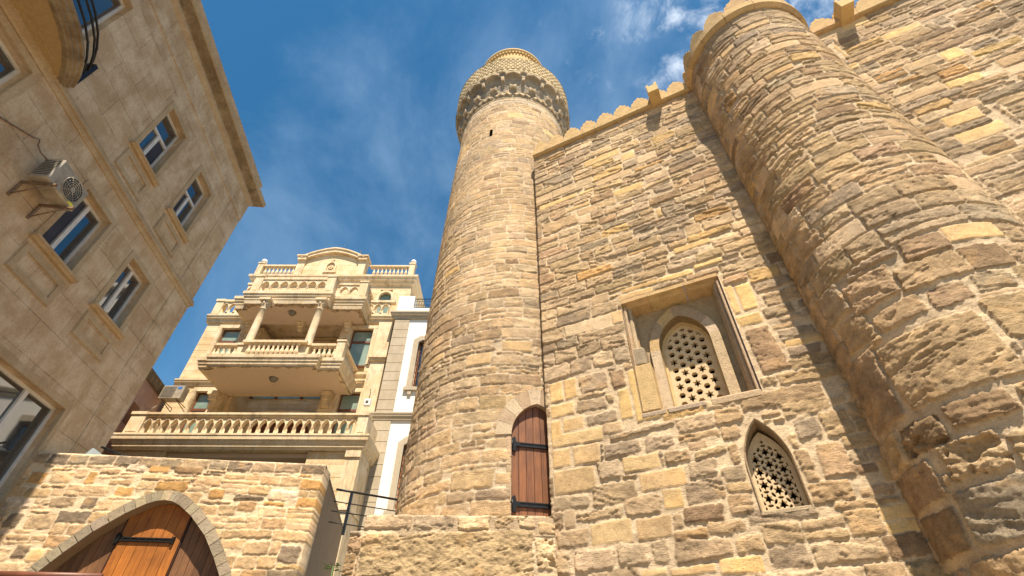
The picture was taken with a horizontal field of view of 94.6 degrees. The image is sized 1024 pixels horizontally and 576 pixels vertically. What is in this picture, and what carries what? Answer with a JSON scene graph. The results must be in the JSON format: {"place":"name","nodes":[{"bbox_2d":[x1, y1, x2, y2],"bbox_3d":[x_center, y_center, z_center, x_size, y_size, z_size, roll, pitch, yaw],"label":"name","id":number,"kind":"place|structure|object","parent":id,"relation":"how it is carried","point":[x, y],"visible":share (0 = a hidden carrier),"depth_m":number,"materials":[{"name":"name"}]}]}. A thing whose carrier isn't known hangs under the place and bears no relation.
{"place":"outdoors","nodes":[
{"label":"outdoors","id":0,"kind":"place"},
{"bbox_2d":[0,0,265,521],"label":"corner building","id":1,"kind":"structure","parent":0,"point":[127,110],"depth_m":9.80,"materials":[{"name":"stone"}]},
{"bbox_2d":[0,8,42,105],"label":"window","id":2,"kind":"structure","parent":1,"relation":"in","point":[9,68],"depth_m":7.75,"materials":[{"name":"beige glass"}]},
{"bbox_2d":[0,345,73,521],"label":"window","id":3,"kind":"structure","parent":1,"relation":"in","point":[24,413],"depth_m":8.49,"materials":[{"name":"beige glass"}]},
{"bbox_2d":[0,116,87,218],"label":"air conditioner","id":4,"kind":"object","parent":1,"relation":"attached to","point":[58,184],"visible":1,"depth_m":8.21,"materials":[{"name":"grey metal"}]},
{"bbox_2d":[28,179,117,283],"bbox_3d":[-8.498,-1.138,9.197,0.370,1.689,1.264,5,-42,-5],"label":"window","id":5,"kind":"structure","parent":1,"relation":"in","point":[60,251],"depth_m":9.33,"materials":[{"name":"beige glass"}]},
{"bbox_2d":[73,0,124,33],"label":"window","id":6,"kind":"structure","parent":1,"relation":"in","point":[105,9],"depth_m":9.50,"materials":[{"name":"beige glass"}]},
{"bbox_2d":[88,250,154,339],"bbox_3d":[-8.723,0.115,10.583,0.370,1.654,1.222,5,-42,-5],"label":"window","id":7,"kind":"structure","parent":1,"relation":"in","point":[117,293],"depth_m":10.66,"materials":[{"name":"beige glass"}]},
{"bbox_2d":[129,101,190,186],"bbox_3d":[-8.494,-3.544,11.422,0.370,1.983,1.173,5,-42,-5],"label":"window","id":8,"kind":"structure","parent":1,"relation":"in","point":[162,129],"depth_m":11.51,"materials":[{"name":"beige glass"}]},
{"bbox_2d":[165,164,214,242],"bbox_3d":[-8.714,-2.329,12.791,0.370,1.983,1.166,5,-42,-5],"label":"window","id":9,"kind":"structure","parent":1,"relation":"in","point":[193,191],"depth_m":12.91,"materials":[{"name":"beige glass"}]},
{"bbox_2d":[101,368,164,454],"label":"pink house","id":10,"kind":"structure","parent":0,"point":[149,392],"depth_m":17.54,"materials":[{"name":"paint"}]},
{"bbox_2d":[123,402,139,424],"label":"window","id":11,"kind":"structure","parent":10,"relation":"in","point":[134,407],"depth_m":16.79,"materials":[{"name":"brown"}]},
{"bbox_2d":[110,247,424,575],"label":"building","id":12,"kind":"structure","parent":0,"point":[284,367],"depth_m":18.57,"materials":[{"name":"stone"}]},
{"bbox_2d":[146,386,189,411],"bbox_3d":[-13.412,4.456,18.177,1.582,1.173,0.784,0,-42,0],"label":"air conditioner","id":13,"kind":"object","parent":12,"relation":"attached to","point":[178,394],"visible":0.93,"depth_m":18.09,"materials":[{"name":"grey metal"}]},
{"bbox_2d":[172,387,216,432],"bbox_3d":[-12.293,4.946,18.371,1.040,2.320,0.265,0,-42,0],"label":"window","id":14,"kind":"structure","parent":12,"relation":"in","point":[200,404],"depth_m":18.72,"materials":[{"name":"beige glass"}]},
{"bbox_2d":[213,325,244,353],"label":"window","id":15,"kind":"structure","parent":12,"relation":"in","point":[232,333],"depth_m":20.95,"materials":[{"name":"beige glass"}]},
{"bbox_2d":[251,423,308,432],"bbox_3d":[-9.480,6.403,18.724,2.580,2.230,0.110,0,-42,0],"label":"door","id":16,"kind":"structure","parent":12,"relation":"in","point":[289,429],"depth_m":19.27,"materials":[{"name":"brown wood"}]},
{"bbox_2d":[249,345,333,398],"bbox_3d":[-9.517,3.703,21.121,3.400,2.750,0.120,0,-42,0],"label":"glazed door","id":17,"kind":"structure","parent":12,"relation":"in","point":[251,397],"depth_m":20.23,"materials":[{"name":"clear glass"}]},
{"bbox_2d":[325,388,363,433],"bbox_3d":[-6.473,4.973,18.371,1.140,2.320,0.265,0,-42,0],"label":"window","id":18,"kind":"structure","parent":12,"relation":"in","point":[347,404],"depth_m":18.69,"materials":[{"name":"beige glass"}]},
{"bbox_2d":[346,325,377,366],"bbox_3d":[-6.622,2.505,20.563,1.260,2.020,0.265,0,-42,0],"label":"window","id":19,"kind":"structure","parent":12,"relation":"in","point":[363,338],"depth_m":20.72,"materials":[{"name":"green glass"}]},
{"bbox_2d":[363,389,371,406],"bbox_3d":[-5.008,3.807,16.510,0.220,0.702,0.146,0,-42,0],"label":"alarm box","id":20,"kind":"object","parent":12,"relation":"attached to","point":[367,402],"visible":1,"depth_m":16.31,"materials":[{"name":"white plastic"}]},
{"bbox_2d":[375,290,393,314],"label":"window","id":21,"kind":"structure","parent":12,"relation":"in","point":[385,294],"depth_m":23.41,"materials":[{"name":"stone"}]},
{"bbox_2d":[341,531,363,575],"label":"stair wall","id":22,"kind":"structure","parent":0,"point":[351,556],"depth_m":6.93,"materials":[{"name":"stone"}]},
{"bbox_2d":[328,488,397,534],"bbox_3d":[-2.102,3.676,7.574,1.567,0.648,0.054,21,-46,-21],"label":"handrail","id":23,"kind":"object","parent":22,"relation":"on","point":[349,503],"visible":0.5,"depth_m":7.48,"materials":[{"name":"black metal"}]},
{"bbox_2d":[358,296,430,530],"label":"white house","id":24,"kind":"structure","parent":0,"point":[392,415],"depth_m":18.06,"materials":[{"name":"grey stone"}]},
{"bbox_2d":[383,436,407,514],"bbox_3d":[-3.511,6.552,16.316,1.360,2.890,0.360,0,-42,0],"label":"window","id":25,"kind":"structure","parent":24,"relation":"in","point":[393,493],"depth_m":16.28,"materials":[{"name":"grey stone"}]},
{"bbox_2d":[403,336,424,394],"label":"window","id":26,"kind":"structure","parent":24,"relation":"in","point":[418,343],"depth_m":19.31,"materials":[{"name":"grey stone"}]},
{"bbox_2d":[152,0,858,404],"label":"sky","id":27,"kind":"structure","parent":0,"point":[347,109],"materials":[{"name":"blue"}]},
{"label":"ground","id":28,"kind":"structure","parent":0,"visible":0},
{"bbox_2d":[0,571,103,575],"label":"street rail","id":29,"kind":"object","parent":28,"relation":"on","point":[16,573],"visible":1,"depth_m":2.76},
{"bbox_2d":[0,452,342,575],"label":"gate wall","id":30,"kind":"structure","parent":28,"relation":"on","point":[111,515],"depth_m":8.32,"materials":[{"name":"stone"}]},
{"bbox_2d":[86,448,101,454],"bbox_3d":[-8.123,3.297,9.190,0.305,0.240,0.320,4,-42,-4],"label":"floodlight","id":31,"kind":"object","parent":30,"relation":"on","point":[93,451],"visible":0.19,"depth_m":9.11,"materials":[{"name":"white plastic"}]},
{"bbox_2d":[101,446,126,455],"bbox_3d":[-7.594,3.320,9.300,1.101,0.378,0.044,4,-42,-4],"label":"metal rod","id":32,"kind":"object","parent":30,"relation":"on","point":[110,450],"visible":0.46,"depth_m":9.32,"materials":[{"name":"black metal"}]},
{"bbox_2d":[100,504,192,575],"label":"door leaf","id":33,"kind":"structure","parent":30,"relation":"in","point":[149,543],"depth_m":8.12,"materials":[{"name":"orange wood"}]},
{"bbox_2d":[324,563,341,575],"bbox_3d":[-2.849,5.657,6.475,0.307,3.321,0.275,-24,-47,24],"label":"weed","id":34,"kind":"object","parent":28,"relation":"on","point":[328,566],"visible":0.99,"depth_m":7.51,"materials":[{"name":"green plant"}]},
{"bbox_2d":[355,514,557,575],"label":"terrace wall","id":35,"kind":"structure","parent":28,"relation":"on","point":[430,545],"depth_m":4.72,"materials":[{"name":"stone"}]},
{"bbox_2d":[395,48,569,516],"bbox_3d":[0.003,-0.694,10.113,3.288,17.666,3.288,0,-42,0],"label":"minaret","id":36,"kind":"object","parent":28,"relation":"on","point":[477,443],"visible":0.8,"depth_m":7.15,"materials":[{"name":"stone"}]},
{"bbox_2d":[511,407,550,516],"bbox_3d":[0.303,2.079,5.679,0.646,1.448,0.100,8,-42,-9],"label":"door","id":37,"kind":"structure","parent":36,"relation":"in","point":[530,490],"depth_m":5.61,"materials":[{"name":"brown wood"}]},
{"bbox_2d":[532,0,1023,575],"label":"mosque wall","id":38,"kind":"structure","parent":28,"relation":"on","point":[664,280],"depth_m":5.65,"materials":[{"name":"stone"}]},
{"bbox_2d":[682,0,1023,575],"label":"round buttress","id":39,"kind":"structure","parent":28,"relation":"on","point":[897,237],"depth_m":4.26,"materials":[{"name":"stone"}]}
]}

